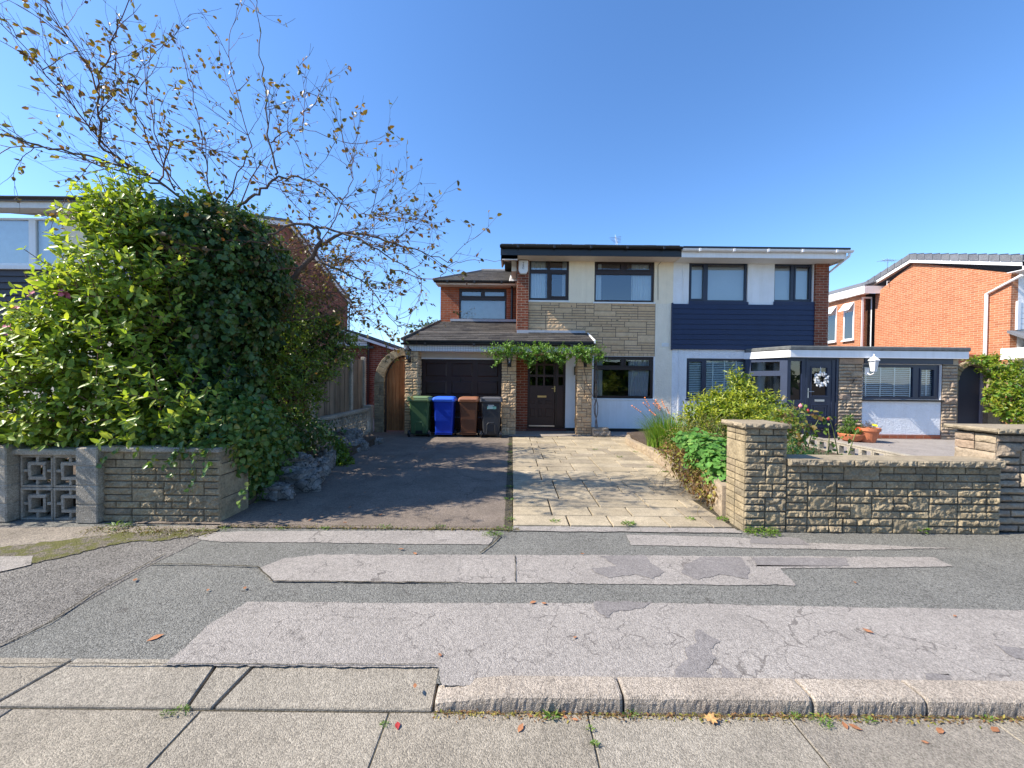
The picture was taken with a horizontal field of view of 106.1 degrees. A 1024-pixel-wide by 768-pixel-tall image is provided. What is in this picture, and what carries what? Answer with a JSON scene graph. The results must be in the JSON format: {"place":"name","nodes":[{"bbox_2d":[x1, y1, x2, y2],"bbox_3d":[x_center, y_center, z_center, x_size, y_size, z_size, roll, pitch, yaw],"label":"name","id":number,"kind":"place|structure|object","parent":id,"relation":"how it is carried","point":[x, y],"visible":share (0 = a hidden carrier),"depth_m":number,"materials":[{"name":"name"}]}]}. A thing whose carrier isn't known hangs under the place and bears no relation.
{"place":"outdoors","nodes":[
{"label":"outdoors","id":0,"kind":"place"},
{"bbox_2d":[0,195,352,427],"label":"neighbour house","id":1,"kind":"structure","parent":0,"point":[16,233],"depth_m":9.89,"materials":[{"name":"red brick"}]},
{"bbox_2d":[0,218,63,264],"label":"window","id":2,"kind":"structure","parent":1,"relation":"in","point":[15,233],"depth_m":9.97,"materials":[{"name":"glass"}]},
{"bbox_2d":[41,436,377,511],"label":"garden soil","id":3,"kind":"structure","parent":0,"point":[370,440],"depth_m":7.04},
{"bbox_2d":[0,154,239,481],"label":"flowering shrub","id":4,"kind":"object","parent":3,"relation":"on","point":[81,299],"visible":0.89,"depth_m":4.12,"materials":[{"name":"green plant"}]},
{"bbox_2d":[60,387,303,507],"bbox_3d":[-3.839,0.768,4.859,2.311,1.478,1.860,1,1,0],"label":"ivy","id":5,"kind":"object","parent":3,"relation":"on","point":[259,442],"visible":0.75,"depth_m":4.27,"materials":[{"name":"green plant"}]},
{"bbox_2d":[0,0,510,400],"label":"tree","id":6,"kind":"object","parent":3,"relation":"on","point":[305,265],"visible":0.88,"depth_m":4.80,"materials":[{"name":"brown plant"}]},
{"bbox_2d":[89,189,305,430],"bbox_3d":[-3.880,-0.931,5.281,2.057,3.448,2.585,1,1,32],"label":"ivy","id":7,"kind":"object","parent":6,"relation":"attached to","point":[231,313],"visible":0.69,"depth_m":4.73,"materials":[{"name":"green plant"}]},
{"bbox_2d":[161,178,368,450],"bbox_3d":[-4.961,-1.302,6.945,4.282,5.225,4.343,1,1,0],"label":"bush","id":8,"kind":"object","parent":3,"relation":"on","point":[289,359],"visible":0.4,"depth_m":6.80,"materials":[{"name":"green plant"}]},
{"bbox_2d":[242,404,346,457],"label":"undergrowth","id":9,"kind":"object","parent":3,"relation":"on","point":[303,434],"visible":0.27,"depth_m":6.14,"materials":[{"name":"green plant"}]},
{"bbox_2d":[320,435,354,466],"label":"rockery plant","id":10,"kind":"object","parent":3,"relation":"on","point":[342,453],"visible":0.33,"depth_m":6.88,"materials":[{"name":"green plant"}]},
{"bbox_2d":[335,428,363,439],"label":"rockery stone","id":11,"kind":"object","parent":3,"relation":"on","point":[353,433],"visible":0.5,"depth_m":8.46,"materials":[{"name":"stone"}]},
{"bbox_2d":[348,439,370,450],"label":"rockery stone","id":12,"kind":"object","parent":3,"relation":"on","point":[364,445],"visible":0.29,"depth_m":8.09,"materials":[{"name":"stone"}]},
{"bbox_2d":[136,430,508,526],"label":"drive","id":13,"kind":"structure","parent":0,"point":[395,476],"depth_m":5.26,"materials":[{"name":"asphalt"}]},
{"bbox_2d":[257,481,295,501],"bbox_3d":[-3.049,1.376,4.875,0.636,0.268,0.353,1,1,0],"label":"rockery stone","id":14,"kind":"object","parent":13,"relation":"on","point":[276,491],"visible":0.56,"depth_m":4.77,"materials":[{"name":"stone"}]},
{"bbox_2d":[265,466,325,492],"bbox_3d":[-2.977,1.378,5.314,0.831,0.527,0.525,1,1,0],"label":"rockery stone","id":15,"kind":"object","parent":13,"relation":"on","point":[307,479],"visible":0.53,"depth_m":5.14,"materials":[{"name":"stone"}]},
{"bbox_2d":[286,452,318,468],"bbox_3d":[-3.131,1.130,5.515,0.643,0.261,0.402,1,1,0],"label":"rockery stone","id":16,"kind":"object","parent":15,"relation":"on","point":[304,460],"visible":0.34,"depth_m":5.47,"materials":[{"name":"stone"}]},
{"bbox_2d":[80,441,519,538],"bbox_3d":[-0.730,1.440,5.801,3.525,0.026,7.419,1,1,35],"label":"moss","id":17,"kind":"object","parent":13,"relation":"on","point":[184,528],"visible":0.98,"depth_m":3.88,"materials":[{"name":"green plant"}]},
{"bbox_2d":[315,455,331,475],"bbox_3d":[-3.023,1.367,5.966,0.372,0.482,0.382,1,1,0],"label":"rockery stone","id":18,"kind":"object","parent":13,"relation":"on","point":[324,461],"visible":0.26,"depth_m":5.97,"materials":[{"name":"stone"}]},
{"bbox_2d":[313,441,335,468],"bbox_3d":[-3.120,1.240,6.424,0.341,0.593,0.420,1,1,0],"label":"rockery stone","id":19,"kind":"object","parent":13,"relation":"on","point":[326,452],"visible":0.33,"depth_m":6.31,"materials":[{"name":"stone"}]},
{"bbox_2d":[374,349,404,431],"bbox_3d":[-3.414,0.178,10.868,0.879,2.369,0.252,1,1,0],"label":"garden archway","id":20,"kind":"object","parent":13,"relation":"on","point":[379,390],"visible":0.81,"depth_m":10.76,"materials":[{"name":"stone"}]},
{"bbox_2d":[384,356,404,431],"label":"timber gate","id":21,"kind":"structure","parent":20,"relation":"attached to","point":[394,409],"depth_m":10.86,"materials":[{"name":"brown wood"}]},
{"bbox_2d":[407,396,432,436],"bbox_3d":[-2.406,0.844,10.147,0.598,1.055,0.598,1,1,0],"label":"wheelie bin","id":22,"kind":"object","parent":13,"relation":"on","point":[420,413],"visible":0.92,"depth_m":9.96,"materials":[{"name":"green plastic"}]},
{"bbox_2d":[432,396,456,434],"bbox_3d":[-1.774,0.853,10.161,0.598,1.050,0.570,1,1,0],"label":"wheelie bin","id":23,"kind":"object","parent":13,"relation":"on","point":[444,410],"visible":1,"depth_m":9.96,"materials":[{"name":"blue plastic"}]},
{"bbox_2d":[458,396,479,434],"bbox_3d":[-1.132,0.859,10.181,0.546,1.050,0.570,1,1,0],"label":"wheelie bin","id":24,"kind":"object","parent":13,"relation":"on","point":[469,406],"visible":0.99,"depth_m":9.98,"materials":[{"name":"brown plastic"}]},
{"bbox_2d":[480,397,502,437],"bbox_3d":[-0.542,0.863,10.147,0.584,1.055,0.598,1,1,0],"label":"wheelie bin","id":25,"kind":"object","parent":13,"relation":"on","point":[491,411],"visible":1,"depth_m":9.96,"materials":[{"name":"grey plastic"}]},
{"bbox_2d":[504,436,511,526],"bbox_3d":[-0.037,1.435,7.101,0.085,0.001,6.240,1,1,0],"label":"drive joint","id":26,"kind":"object","parent":13,"relation":"on","point":[508,509],"visible":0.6,"depth_m":5.23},
{"bbox_2d":[400,244,682,434],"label":"semi detached house","id":27,"kind":"structure","parent":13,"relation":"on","point":[616,300],"depth_m":11.28,"materials":[{"name":"stone"}]},
{"bbox_2d":[421,359,501,431],"bbox_3d":[-1.417,0.336,10.876,2.290,2.095,0.080,1,1,0],"label":"garage door","id":28,"kind":"structure","parent":27,"relation":"in","point":[458,378],"depth_m":10.86,"materials":[{"name":"brown paint"}]},
{"bbox_2d":[459,289,506,318],"bbox_3d":[-0.985,-2.686,13.055,1.599,1.058,0.138,1,1,0],"label":"window","id":29,"kind":"structure","parent":27,"relation":"in","point":[473,303],"depth_m":13.12,"materials":[{"name":"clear glass"}]},
{"bbox_2d":[518,260,527,273],"bbox_3d":[0.327,-3.375,11.130,0.276,0.390,0.097,1,1,0],"label":"alarm box","id":30,"kind":"object","parent":27,"relation":"attached to","point":[523,267],"visible":1,"depth_m":11.09,"materials":[{"name":"white plastic"}]},
{"bbox_2d":[529,355,555,426],"bbox_3d":[0.891,0.151,11.328,0.773,2.190,0.090,1,1,0],"label":"front door","id":31,"kind":"structure","parent":27,"relation":"in","point":[541,397],"depth_m":11.32,"materials":[{"name":"brown paint"}]},
{"bbox_2d":[480,339,606,427],"bbox_3d":[0.879,0.109,10.133,3.469,2.566,0.721,1,1,0],"label":"climbing vine","id":32,"kind":"object","parent":27,"relation":"attached to","point":[508,350],"visible":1,"depth_m":10.06,"materials":[{"name":"green plant"}]},
{"bbox_2d":[529,261,568,299],"bbox_3d":[1.082,-3.061,11.378,1.170,1.216,0.176,1,1,0],"label":"window","id":33,"kind":"structure","parent":27,"relation":"in","point":[537,269],"depth_m":11.35,"materials":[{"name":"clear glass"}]},
{"bbox_2d":[593,356,652,398],"bbox_3d":[3.272,-0.192,11.413,1.761,1.232,0.166,1,1,0],"label":"window","id":34,"kind":"structure","parent":27,"relation":"in","point":[639,367],"depth_m":11.44,"materials":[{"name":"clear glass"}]},
{"bbox_2d":[594,262,653,301],"bbox_3d":[3.290,-3.013,11.374,1.754,1.224,0.166,1,1,0],"label":"window","id":35,"kind":"structure","parent":27,"relation":"in","point":[642,273],"depth_m":11.33,"materials":[{"name":"clear glass"}]},
{"bbox_2d":[0,512,1023,685],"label":"pavement","id":36,"kind":"structure","parent":0,"point":[177,605],"depth_m":2.88,"materials":[{"name":"asphalt"}]},
{"bbox_2d":[0,525,200,646],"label":"pavement worn patch","id":37,"kind":"object","parent":36,"relation":"on","point":[33,595],"visible":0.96,"depth_m":2.90,"materials":[{"name":"asphalt"}]},
{"bbox_2d":[0,556,32,570],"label":"pavement light corner","id":38,"kind":"object","parent":37,"relation":"on","point":[9,562],"visible":1,"depth_m":3.15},
{"bbox_2d":[1,553,164,643],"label":"pavement crack","id":39,"kind":"object","parent":37,"relation":"on","point":[80,601],"visible":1,"depth_m":2.60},
{"bbox_2d":[0,529,217,562],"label":"pavement moss","id":40,"kind":"object","parent":37,"relation":"on","point":[42,551],"visible":0.99,"depth_m":3.48,"materials":[{"name":"plant"}]},
{"bbox_2d":[0,525,217,546],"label":"pavement concrete edge","id":41,"kind":"object","parent":36,"relation":"on","point":[17,536],"visible":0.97,"depth_m":3.75,"materials":[{"name":"concrete"}]},
{"bbox_2d":[0,443,247,523],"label":"screen block wall","id":42,"kind":"structure","parent":36,"relation":"on","point":[122,485],"depth_m":4.04,"materials":[{"name":"concrete"}]},
{"bbox_2d":[152,563,422,581],"bbox_3d":[-1.710,1.477,2.971,2.487,0.001,0.191,1,1,8],"label":"pavement crack","id":43,"kind":"object","parent":36,"relation":"on","point":[270,578],"visible":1,"depth_m":2.95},
{"bbox_2d":[197,530,493,544],"bbox_3d":[-1.610,1.475,3.740,2.868,0.001,0.344,1,1,0],"label":"pavement pale strip","id":44,"kind":"object","parent":36,"relation":"on","point":[427,537],"visible":0.98,"depth_m":3.71,"materials":[{"name":"asphalt"}]},
{"bbox_2d":[216,524,510,529],"bbox_3d":[-1.505,1.469,3.971,3.020,0.001,0.109,1,1,0],"label":"drive edge","id":45,"kind":"object","parent":36,"relation":"on","point":[336,526],"visible":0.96,"depth_m":3.96,"materials":[{"name":"concrete"}]},
{"bbox_2d":[164,601,1023,685],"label":"pavement pale strip","id":46,"kind":"object","parent":36,"relation":"on","point":[470,642],"visible":0.9,"depth_m":2.29,"materials":[{"name":"asphalt"}]},
{"bbox_2d":[593,601,651,617],"bbox_3d":[0.756,1.512,2.651,0.428,0.001,0.185,0,1,-23],"label":"pavement wear","id":47,"kind":"object","parent":46,"relation":"on","point":[606,608],"visible":1,"depth_m":2.62,"materials":[{"name":"asphalt"}]},
{"bbox_2d":[674,629,719,677],"bbox_3d":[1.054,1.522,2.135,0.212,0.001,0.536,1,1,36],"label":"pavement wear","id":48,"kind":"object","parent":46,"relation":"on","point":[698,662],"visible":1,"depth_m":2.13,"materials":[{"name":"asphalt"}]},
{"bbox_2d":[721,666,737,677],"bbox_3d":[1.125,1.525,2.018,0.130,0.001,0.127,1,1,0],"label":"pavement wear","id":49,"kind":"object","parent":46,"relation":"on","point":[726,672],"visible":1,"depth_m":2.02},
{"bbox_2d":[925,673,951,679],"bbox_3d":[2.228,1.536,2.009,0.179,0.001,0.078,1,1,0],"label":"pavement wear","id":50,"kind":"object","parent":46,"relation":"on","point":[932,676],"visible":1,"depth_m":2.02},
{"bbox_2d":[995,644,1023,658],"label":"pavement wear","id":51,"kind":"object","parent":46,"relation":"on","point":[1015,652],"visible":1,"depth_m":2.22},
{"bbox_2d":[260,554,951,585],"bbox_3d":[0.854,1.509,3.154,5.780,0.001,0.532,1,1,0],"label":"pavement pale strip","id":52,"kind":"object","parent":36,"relation":"on","point":[475,568],"visible":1,"depth_m":3.12,"materials":[{"name":"asphalt"}]},
{"bbox_2d":[592,555,663,578],"bbox_3d":[0.932,1.506,3.191,0.595,0.001,0.410,1,1,0],"label":"pavement wear","id":53,"kind":"object","parent":52,"relation":"on","point":[640,565],"visible":1,"depth_m":3.16,"materials":[{"name":"asphalt"}]},
{"bbox_2d":[681,556,749,579],"bbox_3d":[1.677,1.514,3.179,0.647,0.001,0.402,1,1,0],"label":"pavement wear","id":54,"kind":"object","parent":52,"relation":"on","point":[700,567],"visible":1,"depth_m":3.17,"materials":[{"name":"asphalt"}]},
{"bbox_2d":[751,557,848,566],"bbox_3d":[2.479,1.521,3.295,0.897,0.001,0.187,1,1,0],"label":"pavement wear","id":55,"kind":"object","parent":52,"relation":"on","point":[793,562],"visible":1,"depth_m":3.30,"materials":[{"name":"asphalt"}]},
{"bbox_2d":[512,526,740,532],"bbox_3d":[1.163,1.496,3.960,2.341,0.001,0.146,1,1,0],"label":"drive edge","id":56,"kind":"object","parent":36,"relation":"on","point":[614,529],"visible":0.98,"depth_m":3.96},
{"bbox_2d":[743,525,781,537],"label":"weed","id":57,"kind":"object","parent":36,"relation":"on","point":[762,531],"visible":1,"depth_m":3.87,"materials":[{"name":"green plant"}]},
{"bbox_2d":[626,534,961,549],"bbox_3d":[2.691,1.521,3.672,3.149,0.001,0.253,1,1,2],"label":"pavement pale strip","id":58,"kind":"object","parent":36,"relation":"on","point":[667,540],"visible":1,"depth_m":3.65,"materials":[{"name":"asphalt"}]},
{"bbox_2d":[749,534,808,544],"bbox_3d":[2.551,1.516,3.757,0.574,0.001,0.252,1,1,0],"label":"pavement wear","id":59,"kind":"object","parent":58,"relation":"on","point":[758,539],"visible":0.96,"depth_m":3.73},
{"bbox_2d":[721,419,1005,533],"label":"stone garden wall","id":60,"kind":"structure","parent":36,"relation":"on","point":[770,482],"depth_m":3.94,"materials":[{"name":"stone"}]},
{"bbox_2d":[0,684,1023,767],"bbox_3d":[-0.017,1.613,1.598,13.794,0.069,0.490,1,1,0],"label":"gutter slabs","id":61,"kind":"structure","parent":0,"point":[40,738],"depth_m":1.70,"materials":[{"name":"concrete"}]},
{"bbox_2d":[435,676,621,713],"bbox_3d":[0.080,1.565,1.922,0.905,0.127,0.142,1,1,0],"label":"kerb stone","id":62,"kind":"object","parent":61,"relation":"on","point":[550,694],"visible":0.88,"depth_m":1.87,"materials":[{"name":"concrete"}]},
{"bbox_2d":[704,713,718,724],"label":"fallen leaf","id":63,"kind":"object","parent":61,"relation":"on","point":[711,718],"visible":1,"depth_m":1.81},
{"bbox_2d":[617,677,811,715],"bbox_3d":[0.996,1.574,1.922,0.903,0.127,0.142,1,1,0],"label":"kerb stone","id":64,"kind":"object","parent":61,"relation":"on","point":[722,696],"visible":0.86,"depth_m":1.87,"materials":[{"name":"concrete"}]},
{"bbox_2d":[433,709,1023,728],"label":"gutter debris","id":65,"kind":"object","parent":61,"relation":"on","point":[717,715],"visible":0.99,"depth_m":1.83,"materials":[{"name":"brown plant"}]},
{"bbox_2d":[795,679,925,716],"bbox_3d":[1.728,1.582,1.922,0.538,0.127,0.142,1,1,0],"label":"kerb stone","id":66,"kind":"object","parent":61,"relation":"on","point":[856,697],"visible":0.84,"depth_m":1.87,"materials":[{"name":"concrete"}]},
{"bbox_2d":[901,680,1023,717],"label":"kerb stone","id":67,"kind":"object","parent":61,"relation":"on","point":[955,698],"visible":0.84,"depth_m":1.88,"materials":[{"name":"concrete"}]},
{"bbox_2d":[0,0,1023,347],"label":"sky","id":68,"kind":"structure","parent":0,"point":[879,130],"materials":[{"name":"blue"}]},
{"bbox_2d":[580,432,626,436],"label":"path by house","id":69,"kind":"structure","parent":0,"point":[622,434],"depth_m":10.70,"materials":[{"name":"concrete"}]},
{"bbox_2d":[591,427,610,435],"bbox_3d":[2.399,1.286,10.361,0.482,0.230,0.196,1,1,0],"label":"stone block","id":70,"kind":"object","parent":69,"relation":"on","point":[601,431],"depth_m":10.29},
{"bbox_2d":[627,430,839,480],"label":"garden soil","id":71,"kind":"structure","parent":0,"point":[640,436],"depth_m":8.72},
{"bbox_2d":[628,399,692,449],"bbox_3d":[3.143,0.779,7.988,1.750,1.024,1.742,1,1,0],"label":"crocosmia","id":72,"kind":"object","parent":71,"relation":"on","point":[654,436],"visible":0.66,"depth_m":7.80,"materials":[{"name":"green plant"}]},
{"bbox_2d":[625,434,726,517],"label":"raised bed wall","id":73,"kind":"structure","parent":71,"relation":"on","point":[719,506],"depth_m":5.55,"materials":[{"name":"stone"}]},
{"bbox_2d":[654,436,717,516],"bbox_3d":[2.436,1.258,5.354,0.685,0.858,2.222,1,1,9],"label":"withered plant","id":74,"kind":"object","parent":73,"relation":"hanging from","point":[693,478],"visible":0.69,"depth_m":5.10,"materials":[{"name":"brown plant"}]},
{"bbox_2d":[659,411,736,460],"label":"perennial","id":75,"kind":"object","parent":71,"relation":"on","point":[712,425],"visible":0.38,"depth_m":6.17,"materials":[{"name":"green plant"}]},
{"bbox_2d":[671,427,727,487],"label":"geranium","id":76,"kind":"object","parent":71,"relation":"on","point":[711,454],"visible":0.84,"depth_m":5.02,"materials":[{"name":"green plant"}]},
{"bbox_2d":[672,365,766,448],"bbox_3d":[3.651,0.475,6.843,1.498,1.694,1.468,1,1,24],"label":"shrub","id":77,"kind":"object","parent":71,"relation":"on","point":[718,407],"visible":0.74,"depth_m":6.75,"materials":[{"name":"green plant"}]},
{"bbox_2d":[730,388,787,421],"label":"shrub","id":78,"kind":"object","parent":71,"relation":"on","point":[766,405],"visible":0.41,"depth_m":6.54,"materials":[{"name":"green plant"}]},
{"bbox_2d":[751,405,808,434],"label":"shrub","id":79,"kind":"object","parent":71,"relation":"on","point":[785,419],"visible":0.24,"depth_m":6.00,"materials":[{"name":"green plant"}]},
{"bbox_2d":[787,436,839,454],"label":"trailing plant","id":80,"kind":"object","parent":71,"relation":"on","point":[806,453],"visible":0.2,"depth_m":4.46,"materials":[{"name":"green plant"}]},
{"bbox_2d":[770,396,859,454],"bbox_3d":[3.860,0.752,4.947,1.182,1.187,0.590,1,1,0],"label":"rose bush","id":81,"kind":"object","parent":71,"relation":"on","point":[794,433],"visible":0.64,"depth_m":4.89,"materials":[{"name":"green plant"}]},
{"bbox_2d":[512,436,1023,532],"bbox_3d":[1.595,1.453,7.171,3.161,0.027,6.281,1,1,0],"label":"paving slabs","id":82,"kind":"structure","parent":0,"point":[657,505],"depth_m":5.39,"materials":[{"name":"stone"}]},
{"bbox_2d":[508,431,579,435],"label":"porch step slab","id":83,"kind":"structure","parent":82,"relation":"on","point":[545,433],"depth_m":10.70,"materials":[{"name":"concrete"}]},
{"bbox_2d":[671,246,970,439],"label":"semi detached house","id":84,"kind":"structure","parent":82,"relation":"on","point":[760,314],"depth_m":11.18,"materials":[{"name":"white"}]},
{"bbox_2d":[686,358,745,398],"bbox_3d":[6.008,-0.145,11.379,1.775,1.208,0.097,1,1,0],"label":"window","id":85,"kind":"structure","parent":84,"relation":"in","point":[704,361],"depth_m":11.40,"materials":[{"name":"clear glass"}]},
{"bbox_2d":[689,263,746,301],"bbox_3d":[6.039,-2.991,11.354,1.725,1.165,0.128,1,1,0],"label":"window","id":86,"kind":"structure","parent":84,"relation":"in","point":[706,283],"depth_m":11.42,"materials":[{"name":"clear glass"}]},
{"bbox_2d":[774,264,811,301],"bbox_3d":[8.239,-2.969,11.354,1.126,1.136,0.128,1,1,0],"label":"window","id":87,"kind":"structure","parent":84,"relation":"in","point":[792,284],"depth_m":11.41,"materials":[{"name":"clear glass"}]},
{"bbox_2d":[814,367,828,386],"bbox_3d":[8.165,-0.182,10.153,0.414,0.541,0.088,1,1,0],"label":"wreath","id":88,"kind":"object","parent":84,"relation":"attached to","point":[825,381],"visible":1,"depth_m":10.14,"materials":[{"name":"plant"}]},
{"bbox_2d":[807,360,835,435],"bbox_3d":[8.195,0.363,10.205,0.754,2.010,0.120,1,1,0],"label":"front door","id":89,"kind":"structure","parent":84,"relation":"in","point":[825,403],"depth_m":10.21,"materials":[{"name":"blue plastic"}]},
{"bbox_2d":[865,354,879,374],"bbox_3d":[9.360,-0.500,10.003,0.250,0.556,0.300,1,1,0],"label":"wall lantern","id":90,"kind":"object","parent":84,"relation":"attached to","point":[873,360],"depth_m":9.93,"materials":[{"name":"white plastic"}]},
{"bbox_2d":[862,364,938,399],"bbox_3d":[10.344,-0.044,10.289,2.066,0.947,0.097,1,1,0],"label":"window","id":91,"kind":"structure","parent":84,"relation":"in","point":[916,387],"depth_m":10.30,"materials":[{"name":"clear glass"}]},
{"bbox_2d":[787,433,913,455],"bbox_3d":[6.936,1.376,7.469,0.120,0.285,4.900,1,1,0],"label":"screen block edging","id":92,"kind":"object","parent":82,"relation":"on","point":[862,450],"visible":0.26,"depth_m":7.89,"materials":[{"name":"grey concrete"}]},
{"bbox_2d":[943,423,1023,531],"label":"rustic stone wall","id":93,"kind":"structure","parent":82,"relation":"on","point":[1002,442],"depth_m":4.02,"materials":[{"name":"stone"}]},
{"bbox_2d":[806,438,957,455],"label":"patio","id":94,"kind":"structure","parent":0,"point":[930,447],"depth_m":9.08,"materials":[{"name":"stone"}]},
{"bbox_2d":[837,432,864,441],"bbox_3d":[8.603,1.348,9.768,0.537,0.198,0.537,1,1,0],"label":"flower pot","id":95,"kind":"object","parent":94,"relation":"on","point":[857,438],"visible":0.69,"depth_m":9.60,"materials":[{"name":"ceramic"}]},
{"bbox_2d":[836,411,862,434],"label":"potted plant","id":96,"kind":"object","parent":95,"relation":"in","point":[847,428],"visible":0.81,"depth_m":9.77,"materials":[{"name":"green plant"}]},
{"bbox_2d":[854,427,881,442],"bbox_3d":[8.905,1.272,9.667,0.540,0.360,0.540,1,1,0],"label":"flower pot","id":97,"kind":"object","parent":94,"relation":"on","point":[871,435],"visible":0.71,"depth_m":9.49,"materials":[{"name":"ceramic"}]},
{"bbox_2d":[828,253,1023,423],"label":"neighbour house","id":98,"kind":"structure","parent":0,"point":[974,302],"depth_m":14.38,"materials":[{"name":"orange brick"}]},
{"bbox_2d":[828,306,836,343],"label":"side window","id":99,"kind":"structure","parent":98,"relation":"in","point":[832,313],"depth_m":18.38,"materials":[{"name":"white plastic"}]},
{"bbox_2d":[838,302,854,341],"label":"side window","id":100,"kind":"structure","parent":98,"relation":"in","point":[849,308],"depth_m":17.51,"materials":[{"name":"white plastic"}]},
{"bbox_2d":[861,297,871,345],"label":"tall window","id":101,"kind":"structure","parent":98,"relation":"in","point":[862,305],"depth_m":16.95,"materials":[{"name":"white plastic"}]},
{"label":"ground","id":102,"kind":"structure","parent":0,"visible":0},
{"bbox_2d":[0,658,438,711],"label":"dropped kerb","id":103,"kind":"structure","parent":102,"relation":"on","point":[90,684],"depth_m":1.95,"materials":[{"name":"concrete"}]},
{"bbox_2d":[0,662,431,664],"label":"pavement crack","id":104,"kind":"object","parent":103,"relation":"on","point":[195,663],"visible":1,"depth_m":2.05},
{"label":"yard ground","id":105,"kind":"structure","parent":0,"visible":0},
{"bbox_2d":[284,405,373,450],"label":"block wall","id":106,"kind":"structure","parent":105,"relation":"on","point":[362,418],"depth_m":9.48,"materials":[{"name":"grey concrete"}]},
{"bbox_2d":[308,350,365,417],"bbox_3d":[-4.099,0.328,9.274,0.110,2.100,2.916,1,1,0],"label":"timber fence","id":107,"kind":"object","parent":105,"relation":"on","point":[348,393],"visible":0.33,"depth_m":9.47,"materials":[{"name":"brown wood"}]},
{"bbox_2d":[331,325,402,418],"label":"outbuilding","id":108,"kind":"structure","parent":105,"relation":"on","point":[376,351],"depth_m":14.19,"materials":[{"name":"red brick"}]},
{"label":"yard ground","id":109,"kind":"structure","parent":0,"visible":0},
{"bbox_2d":[955,357,1023,429],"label":"garden archway","id":110,"kind":"object","parent":109,"relation":"on","point":[988,418],"visible":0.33,"depth_m":10.71,"materials":[{"name":"stone"}]},
{"bbox_2d":[957,366,983,429],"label":"side gate","id":111,"kind":"structure","parent":110,"relation":"attached to","point":[970,393],"depth_m":10.84,"materials":[{"name":"wood"}]},
{"bbox_2d":[959,351,1023,423],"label":"climbing vine","id":112,"kind":"object","parent":110,"relation":"attached to","point":[1006,409],"visible":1,"depth_m":9.90,"materials":[{"name":"green plant"}]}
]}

